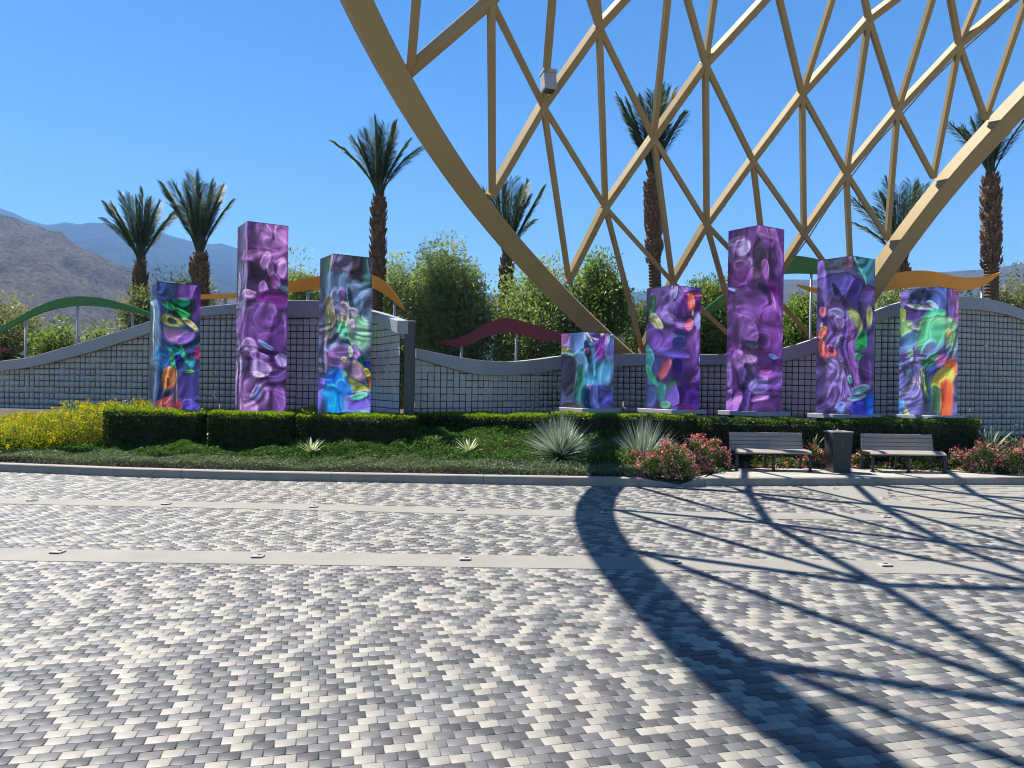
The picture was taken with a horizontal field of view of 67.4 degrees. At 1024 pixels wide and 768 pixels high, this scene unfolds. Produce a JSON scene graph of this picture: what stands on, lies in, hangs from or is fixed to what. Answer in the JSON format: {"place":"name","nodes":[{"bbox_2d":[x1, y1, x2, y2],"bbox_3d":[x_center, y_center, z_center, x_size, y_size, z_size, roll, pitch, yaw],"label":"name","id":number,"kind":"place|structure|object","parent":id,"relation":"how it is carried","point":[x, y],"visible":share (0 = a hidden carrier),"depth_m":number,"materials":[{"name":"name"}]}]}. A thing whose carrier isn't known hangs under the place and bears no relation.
{"place":"outdoors","nodes":[
{"label":"outdoors","id":0,"kind":"place"},
{"bbox_2d":[0,214,236,376],"bbox_3d":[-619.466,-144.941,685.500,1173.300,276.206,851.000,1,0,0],"label":"rocky hill","id":1,"kind":"structure","parent":0,"point":[42,265],"depth_m":599.76,"materials":[{"name":"grey stone"}]},
{"bbox_2d":[0,208,646,360],"bbox_3d":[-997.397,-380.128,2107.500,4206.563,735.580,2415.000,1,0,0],"label":"blue ridge","id":2,"kind":"structure","parent":0,"point":[108,243],"depth_m":2330.16,"materials":[{"name":"blue stone"}]},
{"bbox_2d":[122,394,712,479],"bbox_3d":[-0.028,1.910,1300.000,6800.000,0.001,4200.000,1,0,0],"label":"ground","id":3,"kind":"structure","parent":0,"point":[709,474],"depth_m":16.94,"materials":[{"name":"brown soil"}]},
{"bbox_2d":[0,289,61,398],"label":"leafy tree","id":4,"kind":"object","parent":3,"relation":"on","point":[9,340],"visible":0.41,"depth_m":24.81,"materials":[{"name":"green plant"}]},
{"bbox_2d":[17,314,85,393],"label":"leafy tree","id":5,"kind":"object","parent":3,"relation":"on","point":[55,340],"visible":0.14,"depth_m":24.08,"materials":[{"name":"green plant"}]},
{"bbox_2d":[68,318,121,393],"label":"leafy tree","id":6,"kind":"object","parent":3,"relation":"on","point":[97,332],"visible":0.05,"depth_m":24.86,"materials":[{"name":"green plant"}]},
{"bbox_2d":[101,282,150,400],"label":"leafy tree","id":7,"kind":"object","parent":3,"relation":"on","point":[142,303],"visible":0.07,"depth_m":26.75,"materials":[{"name":"green plant"}]},
{"bbox_2d":[98,185,180,398],"bbox_3d":[-14.002,-2.896,28.996,2.956,9.207,2.478,1,0,-13],"label":"palm tree","id":8,"kind":"object","parent":3,"relation":"on","point":[142,240],"visible":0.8,"depth_m":28.79,"materials":[{"name":"green plant"}]},
{"bbox_2d":[145,264,223,395],"bbox_3d":[-12.165,-1.333,28.912,3.748,6.341,3.319,1,0,0],"label":"leafy tree","id":9,"kind":"object","parent":3,"relation":"on","point":[211,301],"visible":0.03,"depth_m":28.82,"materials":[{"name":"green plant"}]},
{"bbox_2d":[157,168,235,306],"bbox_3d":[-10.219,-2.602,24.847,2.606,8.730,2.210,1,0,35],"label":"palm tree","id":10,"kind":"object","parent":3,"relation":"on","point":[200,230],"visible":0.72,"depth_m":24.78,"materials":[{"name":"green plant"}]},
{"bbox_2d":[288,247,319,378],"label":"leafy tree","id":11,"kind":"object","parent":3,"relation":"on","point":[302,295],"visible":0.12,"depth_m":27.50,"materials":[{"name":"green plant"}]},
{"bbox_2d":[330,113,424,392],"bbox_3d":[-4.656,-3.618,26.006,3.184,10.922,1.943,1,0,-18],"label":"palm tree","id":12,"kind":"object","parent":3,"relation":"on","point":[378,172],"visible":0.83,"depth_m":25.80,"materials":[{"name":"green plant"}]},
{"bbox_2d":[379,251,435,408],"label":"leafy tree","id":13,"kind":"object","parent":3,"relation":"on","point":[393,275],"visible":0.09,"depth_m":26.40,"materials":[{"name":"green plant"}]},
{"bbox_2d":[386,230,504,399],"bbox_3d":[-2.193,-1.585,25.995,3.937,7.134,3.787,1,0,0],"label":"leafy tree","id":14,"kind":"object","parent":3,"relation":"on","point":[452,305],"visible":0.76,"depth_m":25.21,"materials":[{"name":"green plant"}]},
{"bbox_2d":[481,173,546,360],"bbox_3d":[-0.102,-2.933,27.876,2.723,9.685,2.765,1,0,0],"label":"palm tree","id":15,"kind":"object","parent":3,"relation":"on","point":[513,218],"visible":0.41,"depth_m":27.76,"materials":[{"name":"green plant"}]},
{"bbox_2d":[486,251,595,388],"bbox_3d":[0.936,-1.160,25.449,3.624,6.374,3.581,1,0,0],"label":"leafy tree","id":16,"kind":"object","parent":3,"relation":"on","point":[529,300],"visible":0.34,"depth_m":24.74,"materials":[{"name":"green plant"}]},
{"bbox_2d":[560,245,638,353],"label":"leafy tree","id":17,"kind":"object","parent":3,"relation":"on","point":[603,290],"visible":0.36,"depth_m":25.41,"materials":[{"name":"green plant"}]},
{"bbox_2d":[617,287,646,353],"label":"leafy tree","id":18,"kind":"object","parent":3,"relation":"on","point":[640,310],"visible":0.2,"depth_m":28.59,"materials":[{"name":"green plant"}]},
{"bbox_2d":[614,82,690,287],"bbox_3d":[4.740,-4.116,26.042,2.744,12.205,2.248,1,0,37],"label":"palm tree","id":19,"kind":"object","parent":3,"relation":"on","point":[654,243],"visible":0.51,"depth_m":25.79,"materials":[{"name":"green plant"}]},
{"bbox_2d":[340,0,1023,353],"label":"lattice sculpture","id":20,"kind":"object","parent":3,"relation":"on","point":[396,73],"visible":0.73,"depth_m":16.97,"materials":[{"name":"beige paint"}]},
{"bbox_2d":[539,68,556,94],"bbox_3d":[0.687,-5.796,14.787,0.280,0.406,0.370,1,-12,-20],"label":"floodlight","id":21,"kind":"object","parent":20,"relation":"attached to","point":[548,82],"visible":1,"depth_m":14.66,"materials":[{"name":"white metal"}]},
{"bbox_2d":[685,271,727,353],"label":"leafy tree","id":22,"kind":"object","parent":3,"relation":"on","point":[713,338],"visible":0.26,"depth_m":25.32,"materials":[{"name":"green plant"}]},
{"bbox_2d":[783,288,816,391],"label":"leafy tree","id":23,"kind":"object","parent":3,"relation":"on","point":[799,309],"visible":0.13,"depth_m":24.84,"materials":[{"name":"green plant"}]},
{"bbox_2d":[851,175,930,301],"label":"palm tree","id":24,"kind":"object","parent":3,"relation":"on","point":[912,197],"visible":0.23,"depth_m":27.85,"materials":[{"name":"green plant"}]},
{"bbox_2d":[875,287,913,386],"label":"leafy tree","id":25,"kind":"object","parent":3,"relation":"on","point":[893,298],"visible":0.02,"depth_m":26.82,"materials":[{"name":"green plant"}]},
{"bbox_2d":[916,287,983,331],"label":"leafy tree","id":26,"kind":"object","parent":3,"relation":"on","point":[969,291],"depth_m":26.36,"materials":[{"name":"green plant"}]},
{"bbox_2d":[947,105,1023,387],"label":"palm tree","id":27,"kind":"object","parent":3,"relation":"on","point":[991,226],"visible":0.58,"depth_m":24.82,"materials":[{"name":"green plant"}]},
{"bbox_2d":[974,260,1023,406],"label":"leafy tree","id":28,"kind":"object","parent":3,"relation":"on","point":[1017,301],"visible":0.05,"depth_m":26.69,"materials":[{"name":"green plant"}]},
{"bbox_2d":[0,472,1023,767],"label":"plaza paving","id":29,"kind":"structure","parent":0,"point":[112,664],"depth_m":5.33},
{"bbox_2d":[0,462,678,486],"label":"kerb","id":30,"kind":"structure","parent":29,"relation":"on","point":[307,476],"depth_m":13.42,"materials":[{"name":"concrete"}]},
{"bbox_2d":[0,548,1023,575],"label":"concrete band","id":31,"kind":"object","parent":29,"relation":"on","point":[509,561],"visible":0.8,"depth_m":7.54,"materials":[{"name":"grey concrete"}]},
{"bbox_2d":[49,550,65,553],"bbox_3d":[-4.522,1.670,7.639,0.122,0.022,0.110,1,0,1],"label":"ground light","id":32,"kind":"object","parent":31,"relation":"on","point":[57,551],"visible":1,"depth_m":7.62,"materials":[{"name":"metal"}]},
{"bbox_2d":[250,554,264,557],"bbox_3d":[-2.510,1.699,7.585,0.122,0.022,0.110,1,0,-3],"label":"ground light","id":33,"kind":"object","parent":31,"relation":"on","point":[258,556],"visible":1,"depth_m":7.57,"materials":[{"name":"metal"}]},
{"bbox_2d":[459,557,470,560],"bbox_3d":[-0.462,1.729,7.604,0.122,0.022,0.110,1,0,-3],"label":"ground light","id":34,"kind":"object","parent":31,"relation":"on","point":[464,558],"visible":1,"depth_m":7.56,"materials":[{"name":"metal"}]},
{"bbox_2d":[668,560,681,563],"bbox_3d":[1.618,1.759,7.611,0.122,0.022,0.110,1,0,0],"label":"ground light","id":35,"kind":"object","parent":31,"relation":"on","point":[674,561],"visible":1,"depth_m":7.58,"materials":[{"name":"metal"}]},
{"bbox_2d":[877,563,893,566],"bbox_3d":[3.697,1.789,7.604,0.122,0.022,0.110,1,0,-2],"label":"ground light","id":36,"kind":"object","parent":31,"relation":"on","point":[885,565],"visible":1,"depth_m":7.58,"materials":[{"name":"metal"}]},
{"bbox_2d":[0,498,1023,528],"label":"concrete band","id":37,"kind":"object","parent":29,"relation":"on","point":[530,512],"visible":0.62,"depth_m":10.53,"materials":[{"name":"grey concrete"}]},
{"bbox_2d":[682,486,983,517],"bbox_3d":[4.764,1.811,12.167,3.999,0.001,3.458,1,0,0],"label":"concrete apron","id":38,"kind":"object","parent":29,"relation":"on","point":[867,498],"visible":1,"depth_m":11.99,"materials":[{"name":"grey concrete"}]},
{"bbox_2d":[678,476,1023,486],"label":"pad kerb","id":39,"kind":"structure","parent":29,"relation":"on","point":[852,480],"depth_m":13.94,"materials":[{"name":"concrete"}]},
{"bbox_2d":[883,485,1023,486],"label":"gutter strip","id":40,"kind":"object","parent":29,"relation":"on","point":[943,485],"visible":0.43,"depth_m":14.03,"materials":[{"name":"concrete"}]},
{"bbox_2d":[0,406,1023,479],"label":"planting bed","id":41,"kind":"object","parent":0,"point":[4,410],"visible":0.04,"depth_m":14.05,"materials":[{"name":"soil"}]},
{"bbox_2d":[0,348,11,351],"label":"wave blade","id":42,"kind":"object","parent":41,"relation":"on","point":[3,349],"visible":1,"depth_m":20.85,"materials":[{"name":"red paint"}]},
{"bbox_2d":[0,409,61,438],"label":"flowering shrub","id":43,"kind":"object","parent":41,"relation":"on","point":[16,415],"visible":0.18,"depth_m":15.78,"materials":[{"name":"yellow plant"}]},
{"bbox_2d":[0,417,82,451],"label":"flowering shrub","id":44,"kind":"object","parent":41,"relation":"on","point":[14,429],"visible":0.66,"depth_m":15.01,"materials":[{"name":"yellow plant"}]},
{"bbox_2d":[16,399,108,448],"bbox_3d":[-8.987,0.794,15.481,1.994,0.993,1.755,1,0,0],"label":"flowering shrub","id":45,"kind":"object","parent":41,"relation":"on","point":[86,430],"visible":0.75,"depth_m":15.23,"materials":[{"name":"yellow plant"}]},
{"bbox_2d":[0,296,149,404],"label":"wave blade","id":46,"kind":"object","parent":41,"relation":"on","point":[77,301],"visible":0.75,"depth_m":20.65,"materials":[{"name":"green paint"}]},
{"bbox_2d":[62,398,129,439],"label":"flowering shrub","id":47,"kind":"object","parent":41,"relation":"on","point":[113,403],"visible":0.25,"depth_m":15.69,"materials":[{"name":"yellow plant"}]},
{"bbox_2d":[108,398,152,422],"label":"flowering shrub","id":48,"kind":"object","parent":41,"relation":"on","point":[135,404],"visible":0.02,"depth_m":16.33,"materials":[{"name":"yellow plant"}]},
{"bbox_2d":[101,406,211,445],"bbox_3d":[-7.082,0.878,15.438,1.932,0.872,0.882,1,0,0],"label":"box hedge","id":49,"kind":"object","parent":41,"relation":"on","point":[165,424],"visible":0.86,"depth_m":15.10,"materials":[{"name":"plant"}]},
{"bbox_2d":[0,406,317,436],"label":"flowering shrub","id":50,"kind":"object","parent":41,"relation":"on","point":[306,409],"visible":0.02,"depth_m":17.33,"materials":[{"name":"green plant"}]},
{"bbox_2d":[149,282,200,414],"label":"screen pillar","id":51,"kind":"structure","parent":41,"relation":"on","point":[174,369],"depth_m":16.54,"materials":[{"name":"multicoloured"}]},
{"bbox_2d":[0,300,407,419],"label":"screen fence","id":52,"kind":"object","parent":41,"relation":"on","point":[105,362],"visible":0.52,"depth_m":18.49,"materials":[{"name":"grey tile"}]},
{"bbox_2d":[206,409,296,450],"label":"box hedge","id":53,"kind":"object","parent":41,"relation":"on","point":[239,428],"visible":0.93,"depth_m":14.87,"materials":[{"name":"plant"}]},
{"bbox_2d":[235,221,288,411],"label":"screen pillar","id":54,"kind":"structure","parent":41,"relation":"on","point":[261,313],"depth_m":16.74,"materials":[{"name":"purple"}]},
{"bbox_2d":[201,275,404,378],"bbox_3d":[-5.655,-0.941,19.200,5.940,3.717,0.100,1,0,0],"label":"wave blade","id":55,"kind":"object","parent":41,"relation":"on","point":[378,284],"visible":0.38,"depth_m":19.15,"materials":[{"name":"orange paint"}]},
{"bbox_2d":[296,437,324,452],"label":"agave","id":56,"kind":"object","parent":41,"relation":"on","point":[310,447],"visible":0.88,"depth_m":14.47,"materials":[{"name":"green plant"}]},
{"bbox_2d":[0,424,639,466],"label":"green groundcover","id":57,"kind":"object","parent":41,"relation":"on","point":[384,449],"visible":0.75,"depth_m":14.70,"materials":[{"name":"green plant"}]},
{"bbox_2d":[0,447,663,477],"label":"groundcover","id":58,"kind":"object","parent":41,"relation":"on","point":[392,462],"visible":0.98,"depth_m":13.84,"materials":[{"name":"green plant"}]},
{"bbox_2d":[318,254,377,419],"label":"screen pillar","id":59,"kind":"structure","parent":41,"relation":"on","point":[345,323],"depth_m":16.65,"materials":[{"name":"multicoloured"}]},
{"bbox_2d":[295,411,419,447],"bbox_3d":[-3.087,0.910,15.488,2.379,0.718,0.883,1,0,0],"label":"box hedge","id":60,"kind":"object","parent":41,"relation":"on","point":[348,425],"visible":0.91,"depth_m":15.16,"materials":[{"name":"plant"}]},
{"bbox_2d":[399,320,415,414],"bbox_3d":[-2.186,-0.005,15.950,0.332,2.617,0.225,1,0,0],"label":"gate post","id":61,"kind":"object","parent":41,"relation":"on","point":[409,368],"visible":0.81,"depth_m":15.85,"materials":[{"name":"grey concrete"}]},
{"bbox_2d":[457,437,482,451],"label":"agave","id":62,"kind":"object","parent":41,"relation":"on","point":[468,446],"visible":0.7,"depth_m":14.58,"materials":[{"name":"green plant"}]},
{"bbox_2d":[414,410,549,433],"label":"box hedge","id":63,"kind":"object","parent":41,"relation":"on","point":[468,420],"visible":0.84,"depth_m":16.29,"materials":[{"name":"plant"}]},
{"bbox_2d":[436,318,561,360],"bbox_3d":[-0.045,-0.339,19.700,3.839,2.677,0.100,1,0,0],"label":"wave blade","id":64,"kind":"object","parent":41,"relation":"on","point":[509,325],"visible":0.79,"depth_m":19.65,"materials":[{"name":"red paint"}]},
{"bbox_2d":[522,410,601,459],"bbox_3d":[0.904,0.954,14.573,1.829,1.059,1.826,1,0,0],"label":"spiky plant","id":65,"kind":"object","parent":41,"relation":"on","point":[559,441],"visible":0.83,"depth_m":14.39,"materials":[{"name":"green plant"}]},
{"bbox_2d":[553,332,620,417],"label":"screen pillar","id":66,"kind":"structure","parent":41,"relation":"on","point":[587,362],"depth_m":17.86,"materials":[{"name":"multicoloured"}]},
{"bbox_2d":[550,410,696,454],"bbox_3d":[2.361,1.115,16.480,3.097,1.099,0.798,1,0,4],"label":"box hedge","id":67,"kind":"object","parent":41,"relation":"on","point":[680,426],"visible":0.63,"depth_m":16.20,"materials":[{"name":"plant"}]},
{"bbox_2d":[621,449,648,465],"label":"flowering shrub","id":68,"kind":"object","parent":41,"relation":"on","point":[633,455],"visible":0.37,"depth_m":14.14,"materials":[{"name":"pink plant"}]},
{"bbox_2d":[603,415,683,463],"bbox_3d":[2.538,1.135,14.901,1.994,1.188,1.913,1,0,0],"label":"spiky plant","id":69,"kind":"object","parent":41,"relation":"on","point":[643,441],"visible":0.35,"depth_m":14.81,"materials":[{"name":"green plant"}]},
{"bbox_2d":[635,436,700,479],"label":"flowering shrub","id":70,"kind":"object","parent":41,"relation":"on","point":[661,461],"visible":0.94,"depth_m":13.65,"materials":[{"name":"pink plant"}]},
{"bbox_2d":[637,285,706,418],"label":"screen pillar","id":71,"kind":"structure","parent":41,"relation":"on","point":[672,369],"depth_m":17.67,"materials":[{"name":"purple"}]},
{"bbox_2d":[657,472,708,484],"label":"pad ramp","id":72,"kind":"structure","parent":41,"relation":"on","point":[676,482],"depth_m":13.73,"materials":[{"name":"concrete"}]},
{"bbox_2d":[676,433,715,473],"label":"flowering shrub","id":73,"kind":"object","parent":41,"relation":"on","point":[704,461],"visible":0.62,"depth_m":14.49,"materials":[{"name":"pink plant"}]},
{"bbox_2d":[701,436,732,470],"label":"flowering shrub","id":74,"kind":"object","parent":41,"relation":"on","point":[725,464],"visible":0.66,"depth_m":14.83,"materials":[{"name":"pink plant"}]},
{"bbox_2d":[414,296,1023,436],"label":"screen fence","id":75,"kind":"object","parent":41,"relation":"on","point":[450,383],"visible":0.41,"depth_m":18.95,"materials":[{"name":"grey tile"}]},
{"bbox_2d":[718,225,789,423],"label":"screen pillar","id":76,"kind":"structure","parent":41,"relation":"on","point":[755,320],"depth_m":17.53,"materials":[{"name":"purple"}]},
{"bbox_2d":[700,256,817,338],"bbox_3d":[6.819,-1.019,20.400,4.671,4.787,0.100,1,0,0],"label":"wave blade","id":77,"kind":"object","parent":41,"relation":"on","point":[802,265],"visible":0.3,"depth_m":20.35,"materials":[{"name":"green paint"}]},
{"bbox_2d":[694,416,833,464],"bbox_3d":[5.300,1.204,16.317,2.790,1.040,0.866,1,0,0],"label":"box hedge","id":78,"kind":"object","parent":41,"relation":"on","point":[807,428],"visible":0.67,"depth_m":16.01,"materials":[{"name":"plant"}]},
{"bbox_2d":[741,455,804,468],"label":"flowering shrub","id":79,"kind":"object","parent":41,"relation":"on","point":[778,460],"visible":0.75,"depth_m":15.59,"materials":[{"name":"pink plant"}]},
{"bbox_2d":[799,443,825,468],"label":"flowering shrub","id":80,"kind":"object","parent":41,"relation":"on","point":[816,459],"visible":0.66,"depth_m":15.51,"materials":[{"name":"pink plant"}]},
{"bbox_2d":[802,435,824,450],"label":"agave","id":81,"kind":"object","parent":41,"relation":"on","point":[814,442],"visible":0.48,"depth_m":15.85,"materials":[{"name":"green plant"}]},
{"bbox_2d":[807,256,881,420],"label":"screen pillar","id":82,"kind":"structure","parent":41,"relation":"on","point":[845,337],"depth_m":17.39,"materials":[{"name":"purple"}]},
{"bbox_2d":[666,459,1023,473],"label":"leaf litter cover","id":83,"kind":"object","parent":41,"relation":"on","point":[718,469],"visible":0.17,"depth_m":15.55,"materials":[{"name":"brown plant"}]},
{"bbox_2d":[963,425,1018,458],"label":"yucca","id":84,"kind":"object","parent":83,"relation":"on","point":[991,440],"visible":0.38,"depth_m":15.85,"materials":[{"name":"green plant"}]},
{"bbox_2d":[851,447,870,468],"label":"flowering shrub","id":85,"kind":"object","parent":41,"relation":"on","point":[856,460],"visible":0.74,"depth_m":15.55,"materials":[{"name":"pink plant"}]},
{"bbox_2d":[795,270,1000,406],"bbox_3d":[10.029,-0.745,20.000,5.312,4.428,0.100,1,0,0],"label":"wave blade","id":86,"kind":"object","parent":41,"relation":"on","point":[909,279],"visible":0.48,"depth_m":19.95,"materials":[{"name":"orange paint"}]},
{"bbox_2d":[822,416,983,466],"bbox_3d":[8.283,1.222,16.340,3.156,1.087,0.908,1,0,0],"label":"box hedge","id":87,"kind":"object","parent":41,"relation":"on","point":[945,438],"visible":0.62,"depth_m":16.03,"materials":[{"name":"plant"}]},
{"bbox_2d":[875,456,948,471],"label":"flowering shrub","id":88,"kind":"object","parent":41,"relation":"on","point":[921,460],"visible":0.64,"depth_m":15.58,"materials":[{"name":"pink plant"}]},
{"bbox_2d":[890,287,964,424],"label":"screen pillar","id":89,"kind":"structure","parent":41,"relation":"on","point":[928,359],"depth_m":17.59,"materials":[{"name":"multicoloured"}]},
{"bbox_2d":[946,444,979,468],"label":"flowering shrub","id":90,"kind":"object","parent":41,"relation":"on","point":[952,461],"visible":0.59,"depth_m":15.65,"materials":[{"name":"pink plant"}]},
{"bbox_2d":[955,437,1015,474],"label":"flowering shrub","id":91,"kind":"object","parent":41,"relation":"on","point":[975,457],"visible":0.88,"depth_m":15.10,"materials":[{"name":"pink plant"}]},
{"bbox_2d":[992,437,1023,475],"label":"flowering shrub","id":92,"kind":"object","parent":41,"relation":"on","point":[1012,461],"visible":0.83,"depth_m":14.93,"materials":[{"name":"pink plant"}]},
{"bbox_2d":[1002,429,1023,454],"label":"yucca","id":93,"kind":"object","parent":41,"relation":"on","point":[1016,438],"visible":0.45,"depth_m":15.79,"materials":[{"name":"green plant"}]},
{"bbox_2d":[0,0,1023,293],"label":"sky","id":94,"kind":"structure","parent":0,"point":[99,98],"materials":[{"name":"blue"}]},
{"bbox_2d":[635,263,1023,350],"bbox_3d":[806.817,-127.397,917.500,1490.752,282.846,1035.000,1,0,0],"label":"brown hills","id":95,"kind":"structure","parent":0,"point":[789,285],"depth_m":1195.56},
{"bbox_2d":[707,468,1023,476],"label":"bench pad","id":96,"kind":"object","parent":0,"point":[768,472],"visible":0.67,"depth_m":14.69,"materials":[{"name":"grey concrete"}]},
{"bbox_2d":[728,432,812,471],"bbox_3d":[5.048,1.329,15.090,1.486,0.732,0.650,1,0,0],"label":"park bench","id":97,"kind":"object","parent":96,"relation":"on","point":[773,444],"visible":0.91,"depth_m":15.26,"materials":[{"name":"wood"}]},
{"bbox_2d":[823,430,853,472],"bbox_3d":[6.314,1.305,14.870,0.405,0.793,0.440,1,0,0],"label":"litter bin","id":98,"kind":"object","parent":96,"relation":"on","point":[838,448],"visible":1,"depth_m":14.68,"materials":[{"name":"metal"}]},
{"bbox_2d":[857,433,947,473],"bbox_3d":[7.698,1.368,15.170,1.463,0.732,0.650,1,0,0],"label":"park bench","id":99,"kind":"object","parent":96,"relation":"on","point":[871,444],"visible":1,"depth_m":15.34,"materials":[{"name":"wood"}]}
]}

